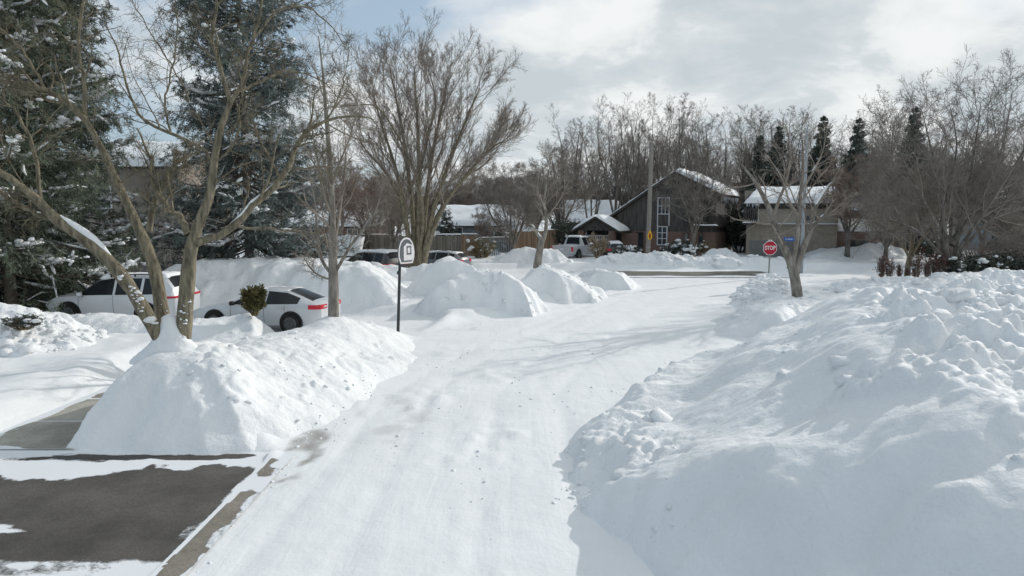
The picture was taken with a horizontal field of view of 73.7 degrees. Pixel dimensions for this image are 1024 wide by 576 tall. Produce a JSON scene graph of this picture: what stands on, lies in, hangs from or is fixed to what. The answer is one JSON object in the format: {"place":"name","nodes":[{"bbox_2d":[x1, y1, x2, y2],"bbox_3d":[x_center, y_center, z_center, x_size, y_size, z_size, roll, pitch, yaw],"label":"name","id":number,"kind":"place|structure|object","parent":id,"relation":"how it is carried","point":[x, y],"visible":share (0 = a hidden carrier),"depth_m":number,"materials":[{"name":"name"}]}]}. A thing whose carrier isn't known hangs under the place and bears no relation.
{"place":"outdoors","nodes":[
{"label":"outdoors","id":0,"kind":"place"},
{"bbox_2d":[0,385,109,448],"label":"sidewalk","id":1,"kind":"structure","parent":0,"point":[57,428],"depth_m":12.72,"materials":[{"name":"concrete"}]},
{"bbox_2d":[0,449,269,575],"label":"driveway","id":2,"kind":"structure","parent":0,"point":[65,512],"depth_m":9.41,"materials":[{"name":"asphalt"}]},
{"bbox_2d":[76,140,236,270],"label":"house","id":3,"kind":"structure","parent":0,"point":[131,184],"depth_m":40.78,"materials":[{"name":"beige"}]},
{"bbox_2d":[0,216,1017,575],"bbox_3d":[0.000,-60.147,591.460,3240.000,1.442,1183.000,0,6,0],"label":"snow ground","id":4,"kind":"structure","parent":0,"point":[348,502],"depth_m":12.80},
{"bbox_2d":[0,302,110,356],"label":"snow bank","id":5,"kind":"structure","parent":4,"relation":"on","point":[56,333],"depth_m":18.62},
{"bbox_2d":[0,313,46,330],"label":"buried shrub","id":6,"kind":"object","parent":5,"relation":"on","point":[24,321],"visible":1,"depth_m":17.99,"materials":[{"name":"green plant"}]},
{"bbox_2d":[0,0,156,311],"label":"spruce tree","id":7,"kind":"object","parent":4,"relation":"on","point":[14,254],"visible":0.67,"depth_m":24.64,"materials":[{"name":"green plant"}]},
{"bbox_2d":[0,0,156,300],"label":"spruce tree","id":8,"kind":"object","parent":4,"relation":"on","point":[120,219],"visible":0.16,"depth_m":28.72,"materials":[{"name":"green plant"}]},
{"bbox_2d":[48,271,199,315],"bbox_3d":[-14.497,0.328,25.580,4.985,1.928,2.400,0,6,4],"label":"parked suv","id":9,"kind":"object","parent":4,"relation":"on","point":[106,293],"visible":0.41,"depth_m":24.68,"materials":[{"name":"white paint"}]},
{"bbox_2d":[44,312,274,342],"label":"snow bank","id":10,"kind":"structure","parent":4,"relation":"on","point":[225,329],"depth_m":21.51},
{"bbox_2d":[240,283,267,315],"bbox_3d":[-8.271,0.370,21.985,0.894,1.065,0.868,0,6,0],"label":"cedar shrub","id":11,"kind":"object","parent":10,"relation":"on","point":[253,300],"visible":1,"depth_m":21.78,"materials":[{"name":"green plant"}]},
{"bbox_2d":[149,449,296,575],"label":"curb","id":12,"kind":"structure","parent":4,"relation":"on","point":[188,553],"depth_m":8.93,"materials":[{"name":"concrete"}]},
{"bbox_2d":[66,316,417,454],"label":"snow bank","id":13,"kind":"structure","parent":4,"relation":"on","point":[211,397],"depth_m":12.68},
{"bbox_2d":[0,0,416,364],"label":"bare tree","id":14,"kind":"object","parent":13,"relation":"on","point":[166,329],"visible":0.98,"depth_m":13.37,"materials":[{"name":"brown plant"}]},
{"bbox_2d":[280,0,397,316],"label":"bare tree","id":15,"kind":"object","parent":13,"relation":"on","point":[332,247],"visible":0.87,"depth_m":19.62,"materials":[{"name":"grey plant"}]},
{"bbox_2d":[123,0,362,270],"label":"spruce tree","id":16,"kind":"object","parent":4,"relation":"on","point":[271,241],"visible":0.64,"depth_m":31.33,"materials":[{"name":"green plant"}]},
{"bbox_2d":[193,286,340,330],"bbox_3d":[-8.634,0.706,24.109,4.907,1.533,2.290,1,6,10],"label":"parked sedan","id":17,"kind":"object","parent":4,"relation":"on","point":[288,308],"visible":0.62,"depth_m":23.17,"materials":[{"name":"white paint"}]},
{"bbox_2d":[163,256,413,307],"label":"snow bank","id":18,"kind":"structure","parent":4,"relation":"on","point":[364,283],"depth_m":28.51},
{"bbox_2d":[300,154,368,235],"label":"bare tree","id":19,"kind":"object","parent":4,"relation":"on","point":[337,196],"visible":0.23,"depth_m":65.41,"materials":[{"name":"brown plant"}]},
{"bbox_2d":[287,209,395,246],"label":"house","id":20,"kind":"structure","parent":4,"relation":"on","point":[345,230],"depth_m":73.77,"materials":[{"name":"red brick"}]},
{"bbox_2d":[337,234,366,256],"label":"shed","id":21,"kind":"structure","parent":4,"relation":"on","point":[357,243],"depth_m":58.10,"materials":[{"name":"white"}]},
{"bbox_2d":[321,159,405,248],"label":"bare tree","id":22,"kind":"object","parent":4,"relation":"on","point":[352,207],"visible":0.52,"depth_m":58.98,"materials":[{"name":"brown plant"}]},
{"bbox_2d":[345,249,407,267],"bbox_3d":[-8.893,-1.498,42.667,4.985,1.935,2.400,4,7,34],"label":"parked suv","id":23,"kind":"object","parent":4,"relation":"on","point":[385,256],"visible":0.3,"depth_m":41.35,"materials":[{"name":"black paint"}]},
{"bbox_2d":[357,177,415,248],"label":"bare tree","id":24,"kind":"object","parent":4,"relation":"on","point":[397,213],"visible":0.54,"depth_m":55.30,"materials":[{"name":"brown plant"}]},
{"bbox_2d":[370,262,432,280],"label":"snow bank","id":25,"kind":"structure","parent":4,"relation":"on","point":[411,273],"depth_m":37.03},
{"bbox_2d":[397,237,413,331],"bbox_3d":[-3.455,-0.090,21.972,0.217,3.075,0.800,4,7,30],"label":"basketball hoop","id":26,"kind":"object","parent":4,"relation":"on","point":[405,253],"visible":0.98,"depth_m":21.79,"materials":[{"name":"paint"}]},
{"bbox_2d":[361,233,460,251],"bbox_3d":[-8.809,-3.722,59.956,8.878,2.148,0.160,0,6,0],"label":"fence","id":27,"kind":"object","parent":4,"relation":"on","point":[453,243],"visible":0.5,"depth_m":59.91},
{"bbox_2d":[296,6,535,267],"bbox_3d":[-5.302,-9.486,42.525,13.696,16.854,13.228,0,6,0],"label":"bare tree","id":28,"kind":"object","parent":4,"relation":"on","point":[420,235],"visible":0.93,"depth_m":42.18,"materials":[{"name":"brown plant"}]},
{"bbox_2d":[405,256,474,295],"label":"snow bank","id":29,"kind":"structure","parent":4,"relation":"on","point":[433,276],"depth_m":30.75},
{"bbox_2d":[431,206,459,250],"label":"spruce tree","id":30,"kind":"object","parent":4,"relation":"on","point":[447,228],"visible":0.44,"depth_m":63.41,"materials":[{"name":"green plant"}]},
{"bbox_2d":[427,250,471,264],"bbox_3d":[-5.044,-1.765,46.669,4.355,1.610,2.280,2,7,22],"label":"parked hatchback","id":31,"kind":"object","parent":4,"relation":"on","point":[434,256],"visible":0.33,"depth_m":45.83,"materials":[{"name":"grey paint"}]},
{"bbox_2d":[429,154,497,206],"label":"bare tree","id":32,"kind":"object","parent":4,"relation":"on","point":[456,200],"visible":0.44,"depth_m":84.44,"materials":[{"name":"brown plant"}]},
{"bbox_2d":[187,319,740,573],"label":"snow crumbs","id":33,"kind":"object","parent":4,"relation":"on","point":[654,529],"visible":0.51,"depth_m":11.00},
{"bbox_2d":[461,233,477,255],"bbox_3d":[-3.684,-3.709,59.656,1.493,2.185,0.160,1,6,8],"label":"fence","id":34,"kind":"object","parent":4,"relation":"on","point":[466,252],"visible":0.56,"depth_m":59.65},
{"bbox_2d":[435,204,516,248],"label":"house","id":35,"kind":"structure","parent":4,"relation":"on","point":[460,215],"depth_m":72.47,"materials":[{"name":"white"}]},
{"bbox_2d":[412,269,549,316],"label":"snow bank","id":36,"kind":"structure","parent":4,"relation":"on","point":[505,292],"depth_m":27.30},
{"bbox_2d":[465,238,496,257],"bbox_3d":[-2.422,-3.385,56.008,2.884,2.050,2.991,0,6,0],"label":"shrub","id":37,"kind":"object","parent":4,"relation":"on","point":[487,249],"visible":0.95,"depth_m":55.53,"materials":[{"name":"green plant"}]},
{"bbox_2d":[471,208,500,240],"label":"bare tree","id":38,"kind":"object","parent":4,"relation":"on","point":[480,229],"visible":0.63,"depth_m":63.51,"materials":[{"name":"brown plant"}]},
{"bbox_2d":[478,166,541,212],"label":"bushy tree","id":39,"kind":"object","parent":4,"relation":"on","point":[496,181],"visible":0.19,"depth_m":88.42,"materials":[{"name":"brown plant"}]},
{"bbox_2d":[465,156,558,251],"bbox_3d":[0.749,-6.144,53.597,9.346,8.924,7.198,-4,8,-36],"label":"bare tree","id":40,"kind":"object","parent":4,"relation":"on","point":[521,223],"visible":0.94,"depth_m":52.73,"materials":[{"name":"brown plant"}]},
{"bbox_2d":[488,161,568,229],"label":"bare tree","id":41,"kind":"object","parent":4,"relation":"on","point":[522,179],"visible":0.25,"depth_m":69.09,"materials":[{"name":"brown plant"}]},
{"bbox_2d":[485,246,573,263],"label":"snow bank","id":42,"kind":"structure","parent":4,"relation":"on","point":[525,255],"depth_m":51.37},
{"bbox_2d":[513,229,559,248],"bbox_3d":[2.609,-4.215,61.913,6.469,2.208,0.160,-5,8,-39],"label":"fence","id":43,"kind":"object","parent":4,"relation":"on","point":[528,238],"visible":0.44,"depth_m":61.27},
{"bbox_2d":[516,141,604,224],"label":"bare tree","id":44,"kind":"object","parent":4,"relation":"on","point":[563,200],"visible":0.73,"depth_m":65.11,"materials":[{"name":"brown plant"}]},
{"bbox_2d":[548,217,577,244],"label":"tree","id":45,"kind":"object","parent":4,"relation":"on","point":[563,231],"visible":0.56,"depth_m":62.86,"materials":[{"name":"green plant"}]},
{"bbox_2d":[521,264,607,303],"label":"snow bank","id":46,"kind":"structure","parent":4,"relation":"on","point":[560,286],"depth_m":31.22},
{"bbox_2d":[513,140,584,268],"bbox_3d":[1.906,-4.008,34.080,3.230,6.844,2.784,-1,6,-12],"label":"bare tree","id":47,"kind":"object","parent":46,"relation":"on","point":[539,253],"visible":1,"depth_m":34.08,"materials":[{"name":"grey plant"}]},
{"bbox_2d":[527,103,603,198],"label":"slender tree","id":48,"kind":"object","parent":4,"relation":"on","point":[571,142],"visible":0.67,"depth_m":91.22,"materials":[{"name":"brown plant"}]},
{"bbox_2d":[551,235,598,257],"bbox_3d":[5.554,-3.493,57.945,2.440,2.027,5.735,4,7,32],"label":"pickup truck","id":49,"kind":"object","parent":4,"relation":"on","point":[575,245],"visible":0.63,"depth_m":56.68,"materials":[{"name":"silver metal"}]},
{"bbox_2d":[559,194,620,234],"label":"house","id":50,"kind":"structure","parent":4,"relation":"on","point":[604,208],"depth_m":83.14,"materials":[{"name":"grey"}]},
{"bbox_2d":[576,124,613,197],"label":"slender tree","id":51,"kind":"object","parent":4,"relation":"on","point":[594,158],"visible":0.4,"depth_m":94.86,"materials":[{"name":"brown plant"}]},
{"bbox_2d":[586,232,608,257],"bbox_3d":[6.932,-3.487,54.978,1.935,2.167,2.280,0,6,0],"label":"dry shrub","id":52,"kind":"object","parent":4,"relation":"on","point":[595,245],"visible":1,"depth_m":54.62,"materials":[{"name":"beige plant"}]},
{"bbox_2d":[565,114,641,217],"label":"tall tree","id":53,"kind":"object","parent":4,"relation":"on","point":[598,201],"visible":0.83,"depth_m":74.88,"materials":[{"name":"brown plant"}]},
{"bbox_2d":[578,268,640,289],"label":"snow bank","id":54,"kind":"structure","parent":4,"relation":"on","point":[605,279],"depth_m":36.76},
{"bbox_2d":[586,92,661,212],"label":"tall tree","id":55,"kind":"object","parent":4,"relation":"on","point":[616,177],"visible":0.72,"depth_m":78.55,"materials":[{"name":"brown plant"}]},
{"bbox_2d":[579,114,671,206],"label":"slender tree","id":56,"kind":"object","parent":4,"relation":"on","point":[613,191],"visible":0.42,"depth_m":87.15,"materials":[{"name":"brown plant"}]},
{"bbox_2d":[609,101,662,201],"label":"tall tree","id":57,"kind":"object","parent":4,"relation":"on","point":[631,178],"visible":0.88,"depth_m":77.15,"materials":[{"name":"brown plant"}]},
{"bbox_2d":[603,163,670,204],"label":"bushy tree","id":58,"kind":"object","parent":4,"relation":"on","point":[625,199],"visible":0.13,"depth_m":89.29,"materials":[{"name":"brown plant"}]},
{"bbox_2d":[604,112,674,192],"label":"slender tree","id":59,"kind":"object","parent":4,"relation":"on","point":[644,148],"visible":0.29,"depth_m":94.80,"materials":[{"name":"brown plant"}]},
{"bbox_2d":[645,141,653,253],"bbox_3d":[10.483,-6.306,52.103,0.466,9.575,0.441,0,6,0],"label":"utility pole","id":60,"kind":"object","parent":4,"relation":"on","point":[648,227],"visible":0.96,"depth_m":51.96,"materials":[{"name":"wood"}]},
{"bbox_2d":[571,168,739,255],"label":"dark house","id":61,"kind":"structure","parent":4,"relation":"on","point":[626,224],"depth_m":62.10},
{"bbox_2d":[657,226,667,244],"bbox_3d":[13.698,-4.778,62.279,0.960,1.730,0.080,3,7,27],"label":"window","id":62,"kind":"structure","parent":61,"relation":"in","point":[662,231],"depth_m":62.27,"materials":[{"name":"glass"}]},
{"bbox_2d":[622,92,693,184],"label":"tall tree","id":63,"kind":"object","parent":4,"relation":"on","point":[659,145],"visible":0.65,"depth_m":80.12,"materials":[{"name":"brown plant"}]},
{"bbox_2d":[653,92,699,173],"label":"tall tree","id":64,"kind":"object","parent":4,"relation":"on","point":[682,125],"visible":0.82,"depth_m":77.61,"materials":[{"name":"brown plant"}]},
{"bbox_2d":[669,237,690,255],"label":"evergreen shrub","id":65,"kind":"object","parent":4,"relation":"on","point":[677,245],"visible":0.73,"depth_m":57.07,"materials":[{"name":"green plant"}]},
{"bbox_2d":[584,250,785,268],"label":"snow bank","id":66,"kind":"structure","parent":4,"relation":"on","point":[664,259],"depth_m":50.61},
{"bbox_2d":[658,113,729,173],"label":"slender tree","id":67,"kind":"object","parent":4,"relation":"on","point":[717,114],"visible":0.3,"depth_m":92.67,"materials":[{"name":"brown plant"}]},
{"bbox_2d":[652,132,744,256],"bbox_3d":[14.813,-7.280,55.593,7.688,11.154,8.050,2,6,19],"label":"bare tree","id":68,"kind":"object","parent":4,"relation":"on","point":[695,202],"visible":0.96,"depth_m":55.81,"materials":[{"name":"brown plant"}]},
{"bbox_2d":[675,105,730,176],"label":"tall tree","id":69,"kind":"object","parent":4,"relation":"on","point":[696,154],"visible":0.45,"depth_m":82.19,"materials":[{"name":"brown plant"}]},
{"bbox_2d":[682,98,743,185],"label":"tall tree","id":70,"kind":"object","parent":4,"relation":"on","point":[725,156],"visible":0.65,"depth_m":77.99,"materials":[{"name":"brown plant"}]},
{"bbox_2d":[699,248,739,257],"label":"snow bank","id":71,"kind":"structure","parent":4,"relation":"on","point":[722,251],"depth_m":56.15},
{"bbox_2d":[726,202,755,251],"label":"cedar tree","id":72,"kind":"object","parent":4,"relation":"on","point":[735,230],"visible":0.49,"depth_m":64.65,"materials":[{"name":"green plant"}]},
{"bbox_2d":[717,104,768,206],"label":"tall tree","id":73,"kind":"object","parent":4,"relation":"on","point":[744,152],"visible":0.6,"depth_m":84.18,"materials":[{"name":"brown plant"}]},
{"bbox_2d":[705,106,792,188],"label":"slender tree","id":74,"kind":"object","parent":4,"relation":"on","point":[765,117],"visible":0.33,"depth_m":88.12,"materials":[{"name":"brown plant"}]},
{"bbox_2d":[737,135,767,215],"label":"evergreen tree","id":75,"kind":"object","parent":4,"relation":"on","point":[760,165],"visible":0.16,"depth_m":76.61,"materials":[{"name":"plant"}]},
{"bbox_2d":[710,273,822,337],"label":"snow bank","id":76,"kind":"structure","parent":4,"relation":"on","point":[761,302],"depth_m":24.38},
{"bbox_2d":[734,104,798,182],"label":"tall tree","id":77,"kind":"object","parent":4,"relation":"on","point":[752,127],"visible":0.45,"depth_m":80.72,"materials":[{"name":"brown plant"}]},
{"bbox_2d":[763,240,776,272],"bbox_3d":[13.787,-1.107,36.597,0.748,2.955,0.060,0,6,-4],"label":"stop sign","id":78,"kind":"object","parent":4,"relation":"on","point":[769,248],"visible":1,"depth_m":36.47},
{"bbox_2d":[757,126,796,186],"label":"evergreen tree","id":79,"kind":"object","parent":4,"relation":"on","point":[768,178],"visible":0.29,"depth_m":72.55,"materials":[{"name":"plant"}]},
{"bbox_2d":[705,107,862,297],"bbox_3d":[11.098,-3.089,27.361,6.159,8.336,3.527,-1,6,-8],"label":"bare tree","id":80,"kind":"object","parent":4,"relation":"on","point":[794,258],"visible":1,"depth_m":27.21,"materials":[{"name":"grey plant"}]},
{"bbox_2d":[771,106,812,181],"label":"tall tree","id":81,"kind":"object","parent":4,"relation":"on","point":[796,149],"visible":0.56,"depth_m":86.67,"materials":[{"name":"brown plant"}]},
{"bbox_2d":[564,268,1023,575],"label":"snow bank","id":82,"kind":"structure","parent":4,"relation":"on","point":[872,431],"depth_m":7.76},
{"bbox_2d":[800,126,808,273],"bbox_3d":[19.533,-5.717,45.650,0.251,9.982,0.251,0,6,0],"label":"street light mast","id":83,"kind":"object","parent":4,"relation":"on","point":[804,201],"visible":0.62,"depth_m":45.54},
{"bbox_2d":[742,186,877,256],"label":"tan house","id":84,"kind":"structure","parent":4,"relation":"on","point":[827,233],"depth_m":57.48,"materials":[{"name":"paint"}]},
{"bbox_2d":[749,240,799,256],"bbox_3d":[22.575,-3.162,58.227,4.450,1.780,0.050,2,6,18],"label":"garage door","id":85,"kind":"structure","parent":84,"relation":"in","point":[752,243],"depth_m":58.52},
{"bbox_2d":[797,115,837,186],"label":"evergreen tree","id":86,"kind":"object","parent":4,"relation":"on","point":[815,154],"visible":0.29,"depth_m":74.35,"materials":[{"name":"plant"}]},
{"bbox_2d":[797,102,855,172],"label":"tall tree","id":87,"kind":"object","parent":4,"relation":"on","point":[810,138],"visible":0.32,"depth_m":83.26,"materials":[{"name":"brown plant"}]},
{"bbox_2d":[836,117,871,216],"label":"evergreen tree","id":88,"kind":"object","parent":4,"relation":"on","point":[857,138],"visible":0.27,"depth_m":70.47,"materials":[{"name":"plant"}]},
{"bbox_2d":[804,242,919,259],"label":"snow bank","id":89,"kind":"structure","parent":4,"relation":"on","point":[869,251],"depth_m":55.37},
{"bbox_2d":[816,153,894,257],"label":"bare tree","id":90,"kind":"object","parent":89,"relation":"on","point":[846,226],"visible":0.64,"depth_m":54.30,"materials":[{"name":"brown plant"}]},
{"bbox_2d":[837,96,902,173],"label":"tall tree","id":91,"kind":"object","parent":4,"relation":"on","point":[872,130],"visible":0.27,"depth_m":84.31,"materials":[{"name":"brown plant"}]},
{"bbox_2d":[872,251,890,276],"bbox_3d":[19.725,-1.121,36.491,0.826,1.714,0.868,2,6,17],"label":"column shrub","id":92,"kind":"object","parent":4,"relation":"on","point":[882,264],"visible":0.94,"depth_m":36.40,"materials":[{"name":"plant"}]},
{"bbox_2d":[836,160,938,260],"bbox_3d":[29.092,-5.620,51.638,8.512,8.129,6.556,-4,8,-35],"label":"bare tree","id":93,"kind":"object","parent":4,"relation":"on","point":[880,230],"visible":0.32,"depth_m":51.23,"materials":[{"name":"brown plant"}]},
{"bbox_2d":[863,88,942,173],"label":"tall tree","id":94,"kind":"object","parent":4,"relation":"on","point":[899,139],"visible":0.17,"depth_m":80.99,"materials":[{"name":"brown plant"}]},
{"bbox_2d":[847,145,968,247],"bbox_3d":[31.763,-7.238,57.712,12.955,10.310,9.978,-4,7,-31],"label":"bare tree","id":95,"kind":"object","parent":4,"relation":"on","point":[896,240],"visible":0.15,"depth_m":57.15,"materials":[{"name":"brown plant"}]},
{"bbox_2d":[904,252,924,276],"bbox_3d":[21.657,-1.157,36.509,0.858,1.782,0.903,-3,7,-26],"label":"column shrub","id":96,"kind":"object","parent":4,"relation":"on","point":[916,270],"visible":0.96,"depth_m":36.43,"materials":[{"name":"plant"}]},
{"bbox_2d":[837,156,995,275],"bbox_3d":[22.291,-3.868,38.745,6.741,7.561,6.438,-1,6,-6],"label":"bare tree","id":97,"kind":"object","parent":4,"relation":"on","point":[911,247],"visible":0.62,"depth_m":38.55,"materials":[{"name":"brown plant"}]},
{"bbox_2d":[895,106,948,249],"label":"evergreen tree","id":98,"kind":"object","parent":4,"relation":"on","point":[919,135],"visible":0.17,"depth_m":68.35,"materials":[{"name":"plant"}]},
{"bbox_2d":[822,267,1023,292],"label":"snow bank","id":99,"kind":"structure","parent":4,"relation":"on","point":[935,280],"depth_m":32.31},
{"bbox_2d":[851,44,1023,263],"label":"bare tree","id":100,"kind":"object","parent":4,"relation":"on","point":[942,243],"visible":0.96,"depth_m":36.18,"materials":[{"name":"brown plant"}]},
{"bbox_2d":[884,144,1022,256],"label":"bare tree","id":101,"kind":"object","parent":4,"relation":"on","point":[951,237],"visible":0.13,"depth_m":53.34,"materials":[{"name":"brown plant"}]},
{"bbox_2d":[943,250,985,272],"bbox_3d":[24.035,-1.188,36.335,2.091,1.697,1.882,0,6,0],"label":"evergreen shrub","id":102,"kind":"object","parent":4,"relation":"on","point":[964,263],"visible":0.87,"depth_m":35.94,"materials":[{"name":"green plant"}]},
{"bbox_2d":[945,196,1005,250],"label":"house","id":103,"kind":"structure","parent":4,"relation":"on","point":[974,240],"depth_m":69.89,"materials":[{"name":"grey"}]},
{"bbox_2d":[949,237,1009,256],"bbox_3d":[30.068,-2.301,44.013,3.732,2.378,3.831,0,6,0],"label":"red shrub","id":104,"kind":"object","parent":4,"relation":"on","point":[974,251],"visible":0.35,"depth_m":44.18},
{"bbox_2d":[945,145,1023,256],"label":"bare tree","id":105,"kind":"object","parent":4,"relation":"on","point":[974,175],"visible":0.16,"depth_m":50.96,"materials":[{"name":"brown plant"}]},
{"bbox_2d":[951,165,1023,254],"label":"bare tree","id":106,"kind":"object","parent":4,"relation":"on","point":[992,216],"visible":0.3,"depth_m":47.98,"materials":[{"name":"brown plant"}]},
{"bbox_2d":[974,250,1011,270],"bbox_3d":[25.454,-1.189,36.343,1.932,1.697,1.923,0,6,-4],"label":"evergreen shrub","id":107,"kind":"object","parent":4,"relation":"on","point":[995,262],"visible":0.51,"depth_m":35.75,"materials":[{"name":"green plant"}]},
{"bbox_2d":[983,207,1023,251],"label":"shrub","id":108,"kind":"object","parent":4,"relation":"on","point":[1017,230],"visible":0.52,"depth_m":41.83,"materials":[{"name":"brown plant"}]},
{"bbox_2d":[996,246,1023,270],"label":"evergreen shrub","id":109,"kind":"object","parent":4,"relation":"on","point":[1018,265],"visible":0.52,"depth_m":35.86,"materials":[{"name":"green plant"}]},
{"bbox_2d":[1,0,1023,216],"label":"sky","id":110,"kind":"structure","parent":0,"point":[775,55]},
{"bbox_2d":[571,270,788,276],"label":"cross street","id":111,"kind":"structure","parent":0,"point":[690,273],"depth_m":46.12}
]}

